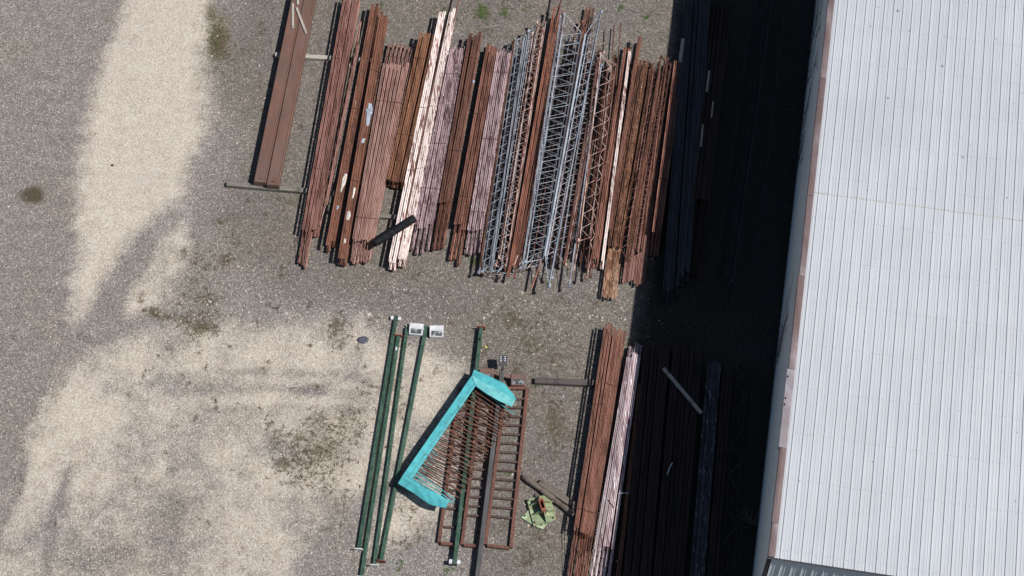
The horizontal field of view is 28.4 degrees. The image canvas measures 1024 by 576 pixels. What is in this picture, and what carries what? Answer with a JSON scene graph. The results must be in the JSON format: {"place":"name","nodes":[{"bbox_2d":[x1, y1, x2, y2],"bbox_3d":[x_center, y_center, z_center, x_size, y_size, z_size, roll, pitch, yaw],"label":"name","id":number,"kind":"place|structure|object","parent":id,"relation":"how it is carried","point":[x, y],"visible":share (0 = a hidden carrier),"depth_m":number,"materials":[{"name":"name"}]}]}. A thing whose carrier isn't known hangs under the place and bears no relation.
{"place":"outdoors","nodes":[
{"label":"outdoors","id":0,"kind":"place"},
{"bbox_2d":[0,0,814,575],"bbox_3d":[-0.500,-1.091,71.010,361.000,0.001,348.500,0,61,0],"label":"ground","id":1,"kind":"structure","parent":0,"point":[116,358],"depth_m":70.04,"materials":[{"name":"gravel"}]},
{"bbox_2d":[226,181,335,196],"bbox_3d":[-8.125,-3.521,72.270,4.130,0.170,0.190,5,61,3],"label":"timber","id":2,"kind":"object","parent":1,"relation":"on","point":[251,186],"visible":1,"depth_m":72.22,"materials":[{"name":"grey wood"}]},
{"bbox_2d":[298,0,345,263],"bbox_3d":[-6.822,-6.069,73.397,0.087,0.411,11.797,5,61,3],"label":"bar joist","id":3,"kind":"object","parent":2,"relation":"on","point":[321,133],"visible":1,"depth_m":73.00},
{"bbox_2d":[301,0,349,265],"bbox_3d":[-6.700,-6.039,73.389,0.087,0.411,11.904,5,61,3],"label":"bar joist","id":4,"kind":"object","parent":2,"relation":"on","point":[322,139],"visible":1,"depth_m":72.89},
{"bbox_2d":[304,0,352,268],"bbox_3d":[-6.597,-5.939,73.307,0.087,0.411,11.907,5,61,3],"label":"bar joist","id":5,"kind":"object","parent":2,"relation":"on","point":[330,118],"visible":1,"depth_m":73.15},
{"bbox_2d":[312,0,355,236],"bbox_3d":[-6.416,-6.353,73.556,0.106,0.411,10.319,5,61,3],"label":"bar joist","id":6,"kind":"object","parent":2,"relation":"on","point":[333,115],"visible":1,"depth_m":73.25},
{"bbox_2d":[315,0,360,236],"bbox_3d":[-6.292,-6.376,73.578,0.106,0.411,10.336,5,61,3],"label":"bar joist","id":7,"kind":"object","parent":2,"relation":"on","point":[347,63],"visible":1,"depth_m":73.61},
{"bbox_2d":[319,21,361,226],"bbox_3d":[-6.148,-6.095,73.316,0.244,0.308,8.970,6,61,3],"label":"bar joist","id":8,"kind":"object","parent":7,"relation":"on","point":[337,140],"visible":1,"depth_m":73.19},
{"bbox_2d":[326,4,374,251],"bbox_3d":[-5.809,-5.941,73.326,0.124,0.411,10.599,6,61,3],"label":"bar joist","id":9,"kind":"object","parent":2,"relation":"on","point":[346,147],"visible":1,"depth_m":73.04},
{"bbox_2d":[13,2,589,574],"bbox_3d":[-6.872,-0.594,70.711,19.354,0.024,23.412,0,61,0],"label":"dry weeds","id":10,"kind":"object","parent":1,"relation":"on","point":[293,458],"visible":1,"depth_m":68.06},
{"bbox_2d":[275,52,371,63],"bbox_3d":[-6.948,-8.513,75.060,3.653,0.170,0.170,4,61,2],"label":"timber","id":11,"kind":"object","parent":1,"relation":"on","point":[317,57],"visible":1,"depth_m":74.99,"materials":[{"name":"brown wood"}]},
{"bbox_2d":[254,0,302,186],"bbox_3d":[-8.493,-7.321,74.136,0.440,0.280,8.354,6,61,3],"label":"box beam","id":12,"kind":"structure","parent":11,"relation":"on","point":[273,119],"depth_m":73.75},
{"bbox_2d":[267,0,316,189],"bbox_3d":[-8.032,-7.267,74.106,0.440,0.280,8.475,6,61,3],"label":"box beam","id":13,"kind":"structure","parent":11,"relation":"on","point":[288,109],"depth_m":73.79,"materials":[{"name":"metal"}]},
{"bbox_2d":[332,3,379,247],"bbox_3d":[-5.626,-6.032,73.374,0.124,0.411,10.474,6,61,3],"label":"bar joist","id":14,"kind":"object","parent":11,"relation":"on","point":[356,123],"visible":1,"depth_m":73.27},
{"bbox_2d":[338,11,383,264],"bbox_3d":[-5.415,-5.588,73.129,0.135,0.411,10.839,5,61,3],"label":"bar joist","id":15,"kind":"object","parent":11,"relation":"on","point":[360,138],"visible":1,"depth_m":72.88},
{"bbox_2d":[0,0,669,575],"bbox_3d":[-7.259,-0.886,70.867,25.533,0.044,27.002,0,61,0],"label":"pebbles","id":16,"kind":"object","parent":1,"relation":"on","point":[332,314],"visible":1,"depth_m":69.83,"materials":[{"name":"stone"}]},
{"bbox_2d":[342,15,387,265],"bbox_3d":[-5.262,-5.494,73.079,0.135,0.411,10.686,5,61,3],"label":"bar joist","id":17,"kind":"object","parent":1,"relation":"on","point":[364,144],"visible":1,"depth_m":72.67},
{"bbox_2d":[350,43,389,261],"bbox_3d":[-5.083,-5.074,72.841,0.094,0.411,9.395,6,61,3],"label":"bar joist","id":18,"kind":"object","parent":1,"relation":"on","point":[371,139],"visible":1,"depth_m":72.73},
{"bbox_2d":[352,44,393,264],"bbox_3d":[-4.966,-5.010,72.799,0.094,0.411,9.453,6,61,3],"label":"bar joist","id":19,"kind":"object","parent":1,"relation":"on","point":[372,154],"visible":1,"depth_m":72.63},
{"bbox_2d":[354,315,400,551],"bbox_3d":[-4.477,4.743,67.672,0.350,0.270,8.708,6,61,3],"label":"lamp pole","id":20,"kind":"object","parent":1,"relation":"on","point":[395,318],"visible":1,"depth_m":67.54,"materials":[{"name":"metal"}]},
{"bbox_2d":[359,334,402,575],"bbox_3d":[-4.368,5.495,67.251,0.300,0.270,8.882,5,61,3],"label":"lamp pole","id":21,"kind":"object","parent":1,"relation":"on","point":[376,478],"visible":1,"depth_m":67.17,"materials":[{"name":"metal"}]},
{"bbox_2d":[368,213,397,219],"bbox_3d":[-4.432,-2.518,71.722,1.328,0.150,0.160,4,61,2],"label":"timber","id":22,"kind":"object","parent":1,"relation":"on","point":[388,216],"visible":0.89,"depth_m":71.66,"materials":[{"name":"grey wood"}]},
{"bbox_2d":[356,43,398,263],"bbox_3d":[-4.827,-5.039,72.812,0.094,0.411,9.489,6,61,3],"label":"bar joist","id":23,"kind":"object","parent":22,"relation":"on","point":[376,153],"visible":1,"depth_m":72.69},
{"bbox_2d":[359,44,402,261],"bbox_3d":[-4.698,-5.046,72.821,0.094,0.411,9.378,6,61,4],"label":"bar joist","id":24,"kind":"object","parent":22,"relation":"on","point":[382,140],"visible":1,"depth_m":72.69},
{"bbox_2d":[364,47,409,263],"bbox_3d":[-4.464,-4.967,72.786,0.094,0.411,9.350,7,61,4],"label":"bar joist","id":25,"kind":"object","parent":22,"relation":"on","point":[388,143],"visible":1,"depth_m":72.58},
{"bbox_2d":[368,43,414,260],"bbox_3d":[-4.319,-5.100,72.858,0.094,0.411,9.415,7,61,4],"label":"bar joist","id":26,"kind":"object","parent":22,"relation":"on","point":[395,128],"visible":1,"depth_m":72.63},
{"bbox_2d":[388,12,441,269],"bbox_3d":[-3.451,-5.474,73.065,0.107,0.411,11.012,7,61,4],"label":"bar joist","id":27,"kind":"object","parent":22,"relation":"on","point":[400,211],"visible":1,"depth_m":72.83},
{"bbox_2d":[392,11,445,270],"bbox_3d":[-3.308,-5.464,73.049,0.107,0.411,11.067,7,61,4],"label":"bar joist","id":28,"kind":"object","parent":22,"relation":"on","point":[435,60],"visible":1,"depth_m":73.24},
{"bbox_2d":[398,12,451,266],"bbox_3d":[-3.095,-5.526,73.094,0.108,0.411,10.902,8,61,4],"label":"bar joist","id":29,"kind":"object","parent":22,"relation":"on","point":[404,237],"visible":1,"depth_m":72.71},
{"bbox_2d":[369,324,408,567],"bbox_3d":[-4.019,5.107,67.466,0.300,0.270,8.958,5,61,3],"label":"lamp pole","id":30,"kind":"object","parent":1,"relation":"on","point":[373,564],"visible":1,"depth_m":67.26,"materials":[{"name":"metal"}]},
{"bbox_2d":[387,32,422,186],"bbox_3d":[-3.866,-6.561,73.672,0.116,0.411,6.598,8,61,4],"label":"bar joist","id":31,"kind":"object","parent":1,"relation":"on","point":[405,107],"visible":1,"depth_m":73.53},
{"bbox_2d":[376,322,443,563],"bbox_3d":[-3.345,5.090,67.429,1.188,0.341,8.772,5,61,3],"label":"lamp pole","id":32,"kind":"object","parent":1,"relation":"on","point":[421,330],"visible":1,"depth_m":68.05,"materials":[{"name":"metal"}]},
{"bbox_2d":[395,33,430,188],"bbox_3d":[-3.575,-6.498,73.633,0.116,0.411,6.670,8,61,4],"label":"bar joist","id":33,"kind":"object","parent":1,"relation":"on","point":[413,110],"visible":1,"depth_m":73.51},
{"bbox_2d":[402,8,455,267],"bbox_3d":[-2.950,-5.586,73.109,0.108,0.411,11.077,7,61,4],"label":"bar joist","id":34,"kind":"object","parent":1,"relation":"on","point":[426,151],"visible":1,"depth_m":72.96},
{"bbox_2d":[410,47,454,250],"bbox_3d":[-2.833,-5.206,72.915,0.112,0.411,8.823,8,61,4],"label":"bar joist","id":35,"kind":"object","parent":1,"relation":"on","point":[424,184],"visible":1,"depth_m":72.60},
{"bbox_2d":[415,49,456,254],"bbox_3d":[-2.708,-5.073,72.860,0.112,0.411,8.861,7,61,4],"label":"bar joist","id":36,"kind":"object","parent":1,"relation":"on","point":[428,187],"visible":1,"depth_m":72.54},
{"bbox_2d":[420,48,459,253],"bbox_3d":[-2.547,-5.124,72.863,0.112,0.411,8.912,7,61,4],"label":"bar joist","id":37,"kind":"object","parent":1,"relation":"on","point":[433,185],"visible":1,"depth_m":72.60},
{"bbox_2d":[426,46,464,249],"bbox_3d":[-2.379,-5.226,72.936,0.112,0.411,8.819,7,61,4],"label":"bar joist","id":38,"kind":"object","parent":1,"relation":"on","point":[444,149],"visible":1,"depth_m":72.78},
{"bbox_2d":[432,33,472,250],"bbox_3d":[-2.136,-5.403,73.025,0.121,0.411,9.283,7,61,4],"label":"bar joist","id":39,"kind":"object","parent":1,"relation":"on","point":[455,123],"visible":1,"depth_m":72.95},
{"bbox_2d":[436,35,476,249],"bbox_3d":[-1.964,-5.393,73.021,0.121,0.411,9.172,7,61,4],"label":"bar joist","id":40,"kind":"object","parent":1,"relation":"on","point":[451,169],"visible":1,"depth_m":72.82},
{"bbox_2d":[441,31,481,248],"bbox_3d":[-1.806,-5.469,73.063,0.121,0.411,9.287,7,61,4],"label":"bar joist","id":41,"kind":"object","parent":1,"relation":"on","point":[464,122],"visible":1,"depth_m":73.00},
{"bbox_2d":[437,386,494,547],"bbox_3d":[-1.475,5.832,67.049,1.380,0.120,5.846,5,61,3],"label":"ladder frame","id":42,"kind":"object","parent":1,"relation":"on","point":[465,509],"visible":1,"depth_m":66.78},
{"bbox_2d":[398,370,515,507],"bbox_3d":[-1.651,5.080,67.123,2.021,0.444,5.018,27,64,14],"label":"turquoise rack","id":43,"kind":"object","parent":42,"relation":"on","point":[490,387],"visible":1,"depth_m":67.10,"materials":[{"name":"metal"}]},
{"bbox_2d":[449,325,485,564],"bbox_3d":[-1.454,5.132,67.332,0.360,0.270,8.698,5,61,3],"label":"lamp pole","id":44,"kind":"object","parent":42,"relation":"on","point":[463,484],"visible":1,"depth_m":66.83,"materials":[{"name":"metal"}]},
{"bbox_2d":[449,44,490,260],"bbox_3d":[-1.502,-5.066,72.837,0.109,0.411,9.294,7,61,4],"label":"bar joist","id":45,"kind":"object","parent":1,"relation":"on","point":[469,150],"visible":1,"depth_m":72.73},
{"bbox_2d":[453,45,493,259],"bbox_3d":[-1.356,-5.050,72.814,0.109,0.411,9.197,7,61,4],"label":"bar joist","id":46,"kind":"object","parent":1,"relation":"on","point":[470,167],"visible":1,"depth_m":72.65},
{"bbox_2d":[457,48,497,265],"bbox_3d":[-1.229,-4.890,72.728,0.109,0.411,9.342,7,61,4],"label":"steel beam","id":47,"kind":"structure","parent":1,"relation":"on","point":[474,169],"depth_m":72.59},
{"bbox_2d":[465,50,500,253],"bbox_3d":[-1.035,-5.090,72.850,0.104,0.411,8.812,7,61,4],"label":"bar joist","id":48,"kind":"object","parent":1,"relation":"on","point":[473,204],"visible":1,"depth_m":72.62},
{"bbox_2d":[469,48,504,255],"bbox_3d":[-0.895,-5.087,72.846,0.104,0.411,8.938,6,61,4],"label":"bar joist","id":49,"kind":"object","parent":1,"relation":"on","point":[487,144],"visible":1,"depth_m":72.66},
{"bbox_2d":[473,49,507,253],"bbox_3d":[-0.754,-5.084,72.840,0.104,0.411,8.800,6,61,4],"label":"bar joist","id":50,"kind":"object","parent":1,"relation":"on","point":[490,147],"visible":1,"depth_m":72.62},
{"bbox_2d":[477,50,511,252],"bbox_3d":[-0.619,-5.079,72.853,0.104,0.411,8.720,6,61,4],"label":"bar joist","id":51,"kind":"object","parent":1,"relation":"on","point":[494,144],"visible":1,"depth_m":72.68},
{"bbox_2d":[482,34,525,270],"bbox_3d":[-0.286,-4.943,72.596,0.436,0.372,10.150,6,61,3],"label":"bar joist","id":52,"kind":"object","parent":1,"relation":"on","point":[506,158],"visible":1,"depth_m":72.10,"materials":[{"name":"grey metal"}]},
{"bbox_2d":[484,387,528,549],"bbox_3d":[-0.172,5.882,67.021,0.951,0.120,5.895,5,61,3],"label":"ladder frame","id":53,"kind":"object","parent":1,"relation":"on","point":[516,480],"visible":1,"depth_m":66.91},
{"bbox_2d":[475,355,525,575],"bbox_3d":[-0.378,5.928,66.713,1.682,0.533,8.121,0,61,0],"label":"lamp pole","id":54,"kind":"object","parent":53,"relation":"on","point":[518,379],"visible":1,"depth_m":67.17,"materials":[{"name":"grey metal"}]},
{"bbox_2d":[497,62,530,263],"bbox_3d":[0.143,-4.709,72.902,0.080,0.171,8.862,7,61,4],"label":"bar joist","id":55,"kind":"object","parent":1,"relation":"on","point":[515,165],"visible":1,"depth_m":72.77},
{"bbox_2d":[500,29,542,272],"bbox_3d":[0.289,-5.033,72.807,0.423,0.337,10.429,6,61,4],"label":"bar joist","id":56,"kind":"object","parent":55,"relation":"on","point":[531,93],"visible":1,"depth_m":72.87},
{"bbox_2d":[495,21,545,268],"bbox_3d":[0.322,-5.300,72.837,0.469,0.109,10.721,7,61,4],"label":"bar joist","id":57,"kind":"object","parent":56,"relation":"on","point":[521,143],"visible":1,"depth_m":72.75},
{"bbox_2d":[498,21,543,266],"bbox_3d":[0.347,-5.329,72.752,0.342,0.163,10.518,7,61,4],"label":"bar joist","id":58,"kind":"object","parent":56,"relation":"on","point":[530,107],"visible":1,"depth_m":72.64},
{"bbox_2d":[512,58,545,252],"bbox_3d":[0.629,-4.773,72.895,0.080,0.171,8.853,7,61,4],"label":"bar joist","id":59,"kind":"object","parent":1,"relation":"on","point":[532,144],"visible":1,"depth_m":73.17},
{"bbox_2d":[507,7,555,277],"bbox_3d":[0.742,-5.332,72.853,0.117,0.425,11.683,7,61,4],"label":"bar joist","id":60,"kind":"object","parent":59,"relation":"on","point":[553,18],"visible":1,"depth_m":72.92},
{"bbox_2d":[521,510,546,529],"bbox_3d":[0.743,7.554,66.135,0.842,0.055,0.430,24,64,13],"label":"base plate","id":61,"kind":"object","parent":1,"relation":"on","point":[526,516],"visible":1,"depth_m":66.11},
{"bbox_2d":[527,493,556,525],"bbox_3d":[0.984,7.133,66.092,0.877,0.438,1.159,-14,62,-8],"label":"base plate","id":62,"kind":"object","parent":61,"relation":"on","point":[541,509],"visible":1,"depth_m":66.11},
{"bbox_2d":[517,60,552,262],"bbox_3d":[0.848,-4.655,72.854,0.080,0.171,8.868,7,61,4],"label":"bar joist","id":63,"kind":"object","parent":1,"relation":"on","point":[538,135],"visible":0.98,"depth_m":73.40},
{"bbox_2d":[513,11,563,278],"bbox_3d":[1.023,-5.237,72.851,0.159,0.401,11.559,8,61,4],"label":"bar joist","id":64,"kind":"object","parent":63,"relation":"on","point":[525,224],"visible":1,"depth_m":72.06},
{"bbox_2d":[512,5,559,266],"bbox_3d":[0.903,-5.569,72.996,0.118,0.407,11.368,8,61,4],"label":"bar joist","id":65,"kind":"object","parent":64,"relation":"on","point":[535,140],"visible":1,"depth_m":72.87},
{"bbox_2d":[522,15,563,265],"bbox_3d":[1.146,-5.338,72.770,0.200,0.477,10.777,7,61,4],"label":"bar joist","id":66,"kind":"object","parent":64,"relation":"on","point":[541,147],"visible":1,"depth_m":72.79,"materials":[{"name":"brown metal"}]},
{"bbox_2d":[524,12,581,263],"bbox_3d":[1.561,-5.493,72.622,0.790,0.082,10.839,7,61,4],"label":"bar joist","id":67,"kind":"object","parent":66,"relation":"on","point":[526,261],"visible":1,"depth_m":72.52,"materials":[{"name":"grey metal"}]},
{"bbox_2d":[544,10,602,288],"bbox_3d":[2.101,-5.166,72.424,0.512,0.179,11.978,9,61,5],"label":"bar joist","id":68,"kind":"object","parent":67,"relation":"on","point":[572,159],"visible":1,"depth_m":72.30,"materials":[{"name":"grey metal"}]},
{"bbox_2d":[520,18,577,269],"bbox_3d":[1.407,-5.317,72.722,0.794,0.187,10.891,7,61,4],"label":"bar joist","id":69,"kind":"object","parent":64,"relation":"on","point":[550,196],"visible":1,"depth_m":72.58,"materials":[{"name":"grey metal"}]},
{"bbox_2d":[555,59,593,267],"bbox_3d":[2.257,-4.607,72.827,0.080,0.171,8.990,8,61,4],"label":"bar joist","id":70,"kind":"object","parent":1,"relation":"on","point":[561,236],"visible":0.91,"depth_m":71.81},
{"bbox_2d":[560,51,602,288],"bbox_3d":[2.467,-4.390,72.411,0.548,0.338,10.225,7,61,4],"label":"bar joist","id":71,"kind":"object","parent":70,"relation":"on","point":[582,191],"visible":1,"depth_m":72.08,"materials":[{"name":"grey metal"}]},
{"bbox_2d":[535,377,625,388],"bbox_3d":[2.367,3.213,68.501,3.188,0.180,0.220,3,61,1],"label":"timber","id":72,"kind":"object","parent":1,"relation":"on","point":[565,382],"visible":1,"depth_m":68.43,"materials":[{"name":"grey wood"}]},
{"bbox_2d":[590,346,630,575],"bbox_3d":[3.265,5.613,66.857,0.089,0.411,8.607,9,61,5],"label":"bar joist","id":73,"kind":"object","parent":72,"relation":"on","point":[610,460],"visible":1,"depth_m":66.64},
{"bbox_2d":[594,347,633,575],"bbox_3d":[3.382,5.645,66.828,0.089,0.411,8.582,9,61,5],"label":"bar joist","id":74,"kind":"object","parent":72,"relation":"on","point":[613,463],"visible":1,"depth_m":66.58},
{"bbox_2d":[599,342,636,575],"bbox_3d":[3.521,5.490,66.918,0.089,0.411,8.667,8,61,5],"label":"steel beam","id":75,"kind":"structure","parent":72,"relation":"on","point":[617,463],"depth_m":66.64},
{"bbox_2d":[602,343,638,575],"bbox_3d":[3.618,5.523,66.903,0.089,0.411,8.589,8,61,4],"label":"bar joist","id":76,"kind":"object","parent":72,"relation":"on","point":[620,463],"visible":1,"depth_m":66.64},
{"bbox_2d":[608,345,641,575],"bbox_3d":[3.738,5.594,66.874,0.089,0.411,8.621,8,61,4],"label":"bar joist","id":77,"kind":"object","parent":72,"relation":"on","point":[624,462],"visible":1,"depth_m":66.63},
{"bbox_2d":[623,341,646,575],"bbox_3d":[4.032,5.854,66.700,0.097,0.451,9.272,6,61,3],"label":"bar joist","id":78,"kind":"object","parent":72,"relation":"on","point":[634,464],"visible":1,"depth_m":66.58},
{"bbox_2d":[627,344,650,575],"bbox_3d":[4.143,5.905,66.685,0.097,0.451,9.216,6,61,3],"label":"bar joist","id":79,"kind":"object","parent":72,"relation":"on","point":[638,463],"visible":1,"depth_m":66.59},
{"bbox_2d":[631,342,654,575],"bbox_3d":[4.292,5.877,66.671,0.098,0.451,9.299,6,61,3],"label":"bar joist","id":80,"kind":"object","parent":72,"relation":"on","point":[642,461],"visible":1,"depth_m":66.60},
{"bbox_2d":[635,344,658,575],"bbox_3d":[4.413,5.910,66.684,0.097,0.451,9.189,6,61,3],"label":"bar joist","id":81,"kind":"object","parent":72,"relation":"on","point":[646,463],"visible":1,"depth_m":66.61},
{"bbox_2d":[640,339,662,575],"bbox_3d":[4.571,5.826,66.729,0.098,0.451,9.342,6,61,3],"label":"bar joist","id":82,"kind":"object","parent":72,"relation":"on","point":[651,461],"visible":1,"depth_m":66.65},
{"bbox_2d":[563,49,601,256],"bbox_3d":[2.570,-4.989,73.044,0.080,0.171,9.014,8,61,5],"label":"bar joist","id":83,"kind":"object","parent":1,"relation":"on","point":[579,164],"visible":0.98,"depth_m":72.38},
{"bbox_2d":[563,57,599,264],"bbox_3d":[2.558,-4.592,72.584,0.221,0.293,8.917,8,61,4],"label":"bar joist","id":84,"kind":"object","parent":83,"relation":"on","point":[580,169],"visible":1,"depth_m":72.26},
{"bbox_2d":[596,62,630,252],"bbox_3d":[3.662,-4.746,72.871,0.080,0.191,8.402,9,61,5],"label":"bar joist","id":85,"kind":"object","parent":1,"relation":"on","point":[614,155],"visible":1,"depth_m":72.77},
{"bbox_2d":[591,47,626,268],"bbox_3d":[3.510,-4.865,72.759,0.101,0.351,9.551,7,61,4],"label":"steel beam","id":86,"kind":"structure","parent":85,"relation":"on","point":[608,158],"depth_m":72.49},
{"bbox_2d":[600,51,630,269],"bbox_3d":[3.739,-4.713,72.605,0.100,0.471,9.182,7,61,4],"label":"steel beam","id":87,"kind":"structure","parent":85,"relation":"on","point":[614,169],"depth_m":72.28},
{"bbox_2d":[624,77,658,266],"bbox_3d":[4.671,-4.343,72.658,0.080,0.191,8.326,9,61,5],"label":"bar joist","id":88,"kind":"object","parent":1,"relation":"on","point":[636,195],"visible":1,"depth_m":71.83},
{"bbox_2d":[632,57,668,252],"bbox_3d":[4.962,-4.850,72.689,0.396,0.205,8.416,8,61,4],"label":"bar joist","id":89,"kind":"object","parent":88,"relation":"on","point":[656,131],"visible":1,"depth_m":72.42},
{"bbox_2d":[628,57,671,260],"bbox_3d":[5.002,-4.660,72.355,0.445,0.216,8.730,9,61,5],"label":"bar joist","id":90,"kind":"object","parent":89,"relation":"on","point":[657,146],"visible":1,"depth_m":72.29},
{"bbox_2d":[620,55,662,261],"bbox_3d":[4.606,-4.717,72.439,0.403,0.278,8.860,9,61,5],"label":"bar joist","id":91,"kind":"object","parent":90,"relation":"on","point":[648,129],"visible":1,"depth_m":72.44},
{"bbox_2d":[643,340,666,575],"bbox_3d":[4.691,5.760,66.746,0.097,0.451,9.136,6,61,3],"label":"bar joist","id":92,"kind":"object","parent":1,"relation":"on","point":[654,461],"visible":1,"depth_m":66.63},
{"bbox_2d":[647,338,669,575],"bbox_3d":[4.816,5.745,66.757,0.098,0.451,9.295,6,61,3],"label":"bar joist","id":93,"kind":"object","parent":1,"relation":"on","point":[658,463],"visible":1,"depth_m":66.61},
{"bbox_2d":[653,345,676,575],"bbox_3d":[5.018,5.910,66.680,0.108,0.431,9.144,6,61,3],"label":"bar joist","id":94,"kind":"object","parent":1,"relation":"on","point":[664,465],"visible":1,"depth_m":66.56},
{"bbox_2d":[658,344,680,575],"bbox_3d":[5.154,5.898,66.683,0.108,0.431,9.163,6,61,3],"label":"bar joist","id":95,"kind":"object","parent":1,"relation":"on","point":[668,466],"visible":1,"depth_m":66.57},
{"bbox_2d":[662,345,685,575],"bbox_3d":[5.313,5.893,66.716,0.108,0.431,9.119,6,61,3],"label":"bar joist","id":96,"kind":"object","parent":1,"relation":"on","point":[673,465],"visible":1,"depth_m":66.59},
{"bbox_2d":[662,0,686,299],"bbox_3d":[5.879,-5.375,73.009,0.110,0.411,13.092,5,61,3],"label":"bar joist","id":97,"kind":"object","parent":1,"relation":"on","point":[672,171],"visible":1,"depth_m":72.21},
{"bbox_2d":[665,0,689,302],"bbox_3d":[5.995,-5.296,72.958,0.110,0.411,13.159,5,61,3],"label":"bar joist","id":98,"kind":"object","parent":1,"relation":"on","point":[677,158],"visible":1,"depth_m":72.47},
{"bbox_2d":[667,346,689,575],"bbox_3d":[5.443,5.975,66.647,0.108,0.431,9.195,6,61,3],"label":"bar joist","id":99,"kind":"object","parent":1,"relation":"on","point":[677,466],"visible":1,"depth_m":66.57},
{"bbox_2d":[669,0,693,299],"bbox_3d":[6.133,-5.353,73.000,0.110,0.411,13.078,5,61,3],"label":"bar joist","id":100,"kind":"object","parent":1,"relation":"on","point":[681,153],"visible":1,"depth_m":72.56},
{"bbox_2d":[671,346,693,575],"bbox_3d":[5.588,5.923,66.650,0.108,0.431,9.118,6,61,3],"label":"bar joist","id":101,"kind":"object","parent":1,"relation":"on","point":[682,466],"visible":1,"depth_m":66.53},
{"bbox_2d":[675,0,697,296],"bbox_3d":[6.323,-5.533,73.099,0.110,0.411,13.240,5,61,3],"label":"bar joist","id":102,"kind":"object","parent":1,"relation":"on","point":[686,149],"visible":1,"depth_m":72.62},
{"bbox_2d":[675,344,698,575],"bbox_3d":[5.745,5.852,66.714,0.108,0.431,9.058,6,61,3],"label":"bar joist","id":103,"kind":"object","parent":1,"relation":"on","point":[686,466],"visible":1,"depth_m":66.59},
{"bbox_2d":[679,0,702,286],"bbox_3d":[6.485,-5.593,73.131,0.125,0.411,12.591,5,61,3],"label":"bar joist","id":104,"kind":"object","parent":1,"relation":"on","point":[683,251],"visible":1,"depth_m":72.71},
{"bbox_2d":[680,347,702,575],"bbox_3d":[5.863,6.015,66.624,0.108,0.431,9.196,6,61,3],"label":"bar joist","id":105,"kind":"object","parent":1,"relation":"on","point":[690,466],"visible":1,"depth_m":66.56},
{"bbox_2d":[683,0,706,277],"bbox_3d":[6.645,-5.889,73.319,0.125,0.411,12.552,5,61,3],"label":"bar joist","id":106,"kind":"object","parent":1,"relation":"on","point":[698,87],"visible":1,"depth_m":73.43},
{"bbox_2d":[689,360,709,575],"bbox_3d":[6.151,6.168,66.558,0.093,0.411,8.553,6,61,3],"label":"bar joist","id":107,"kind":"object","parent":1,"relation":"on","point":[699,470],"visible":1,"depth_m":66.51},
{"bbox_2d":[693,361,713,575],"bbox_3d":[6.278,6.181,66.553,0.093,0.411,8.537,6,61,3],"label":"bar joist","id":108,"kind":"object","parent":1,"relation":"on","point":[703,470],"visible":1,"depth_m":66.52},
{"bbox_2d":[688,3,719,274],"bbox_3d":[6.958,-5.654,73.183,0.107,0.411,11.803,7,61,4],"label":"bar joist","id":109,"kind":"object","parent":1,"relation":"on","point":[705,120],"visible":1,"depth_m":73.02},
{"bbox_2d":[685,0,710,282],"bbox_3d":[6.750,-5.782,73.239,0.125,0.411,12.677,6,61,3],"label":"bar joist","id":110,"kind":"object","parent":109,"relation":"on","point":[698,127],"visible":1,"depth_m":73.18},
{"bbox_2d":[691,1,724,276],"bbox_3d":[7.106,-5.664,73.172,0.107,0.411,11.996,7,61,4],"label":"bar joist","id":111,"kind":"object","parent":1,"relation":"on","point":[708,135],"visible":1,"depth_m":72.77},
{"bbox_2d":[698,361,717,575],"bbox_3d":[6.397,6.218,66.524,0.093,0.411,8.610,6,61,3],"label":"bar joist","id":112,"kind":"object","parent":1,"relation":"on","point":[707,471],"visible":1,"depth_m":66.51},
{"bbox_2d":[701,363,720,575],"bbox_3d":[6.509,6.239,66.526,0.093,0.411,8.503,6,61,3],"label":"bar joist","id":113,"kind":"object","parent":1,"relation":"on","point":[710,470],"visible":1,"depth_m":66.54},
{"bbox_2d":[694,4,728,274],"bbox_3d":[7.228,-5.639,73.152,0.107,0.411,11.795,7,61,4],"label":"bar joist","id":114,"kind":"object","parent":1,"relation":"on","point":[711,136],"visible":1,"depth_m":72.80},
{"bbox_2d":[697,3,731,277],"bbox_3d":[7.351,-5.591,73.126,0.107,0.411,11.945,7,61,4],"label":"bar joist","id":115,"kind":"object","parent":1,"relation":"on","point":[715,139],"visible":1,"depth_m":72.75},
{"bbox_2d":[706,363,725,575],"bbox_3d":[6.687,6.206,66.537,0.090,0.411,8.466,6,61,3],"label":"bar joist","id":116,"kind":"object","parent":1,"relation":"on","point":[716,472],"visible":1,"depth_m":66.52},
{"bbox_2d":[710,364,729,575],"bbox_3d":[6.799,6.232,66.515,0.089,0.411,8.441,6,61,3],"label":"bar joist","id":117,"kind":"object","parent":1,"relation":"on","point":[719,471],"visible":1,"depth_m":66.49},
{"bbox_2d":[714,364,733,575],"bbox_3d":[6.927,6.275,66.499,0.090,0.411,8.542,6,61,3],"label":"bar joist","id":118,"kind":"object","parent":1,"relation":"on","point":[723,473],"visible":1,"depth_m":66.49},
{"bbox_2d":[725,362,750,575],"bbox_3d":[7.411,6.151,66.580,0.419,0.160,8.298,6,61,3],"label":"bar joist","id":119,"kind":"object","parent":1,"relation":"on","point":[748,396],"visible":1,"depth_m":66.65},
{"bbox_2d":[720,368,748,575],"bbox_3d":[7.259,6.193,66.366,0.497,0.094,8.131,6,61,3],"label":"bar joist","id":120,"kind":"object","parent":119,"relation":"on","point":[741,459],"visible":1,"depth_m":66.45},
{"bbox_2d":[752,0,1023,575],"bbox_3d":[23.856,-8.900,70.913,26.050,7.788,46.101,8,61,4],"label":"metal building","id":121,"kind":"structure","parent":1,"relation":"on","point":[895,441],"depth_m":62.26,"materials":[{"name":"white metal"}]},
{"bbox_2d":[634,1,799,386],"bbox_3d":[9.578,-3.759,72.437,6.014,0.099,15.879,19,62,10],"label":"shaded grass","id":122,"kind":"structure","parent":0,"point":[788,220],"depth_m":71.71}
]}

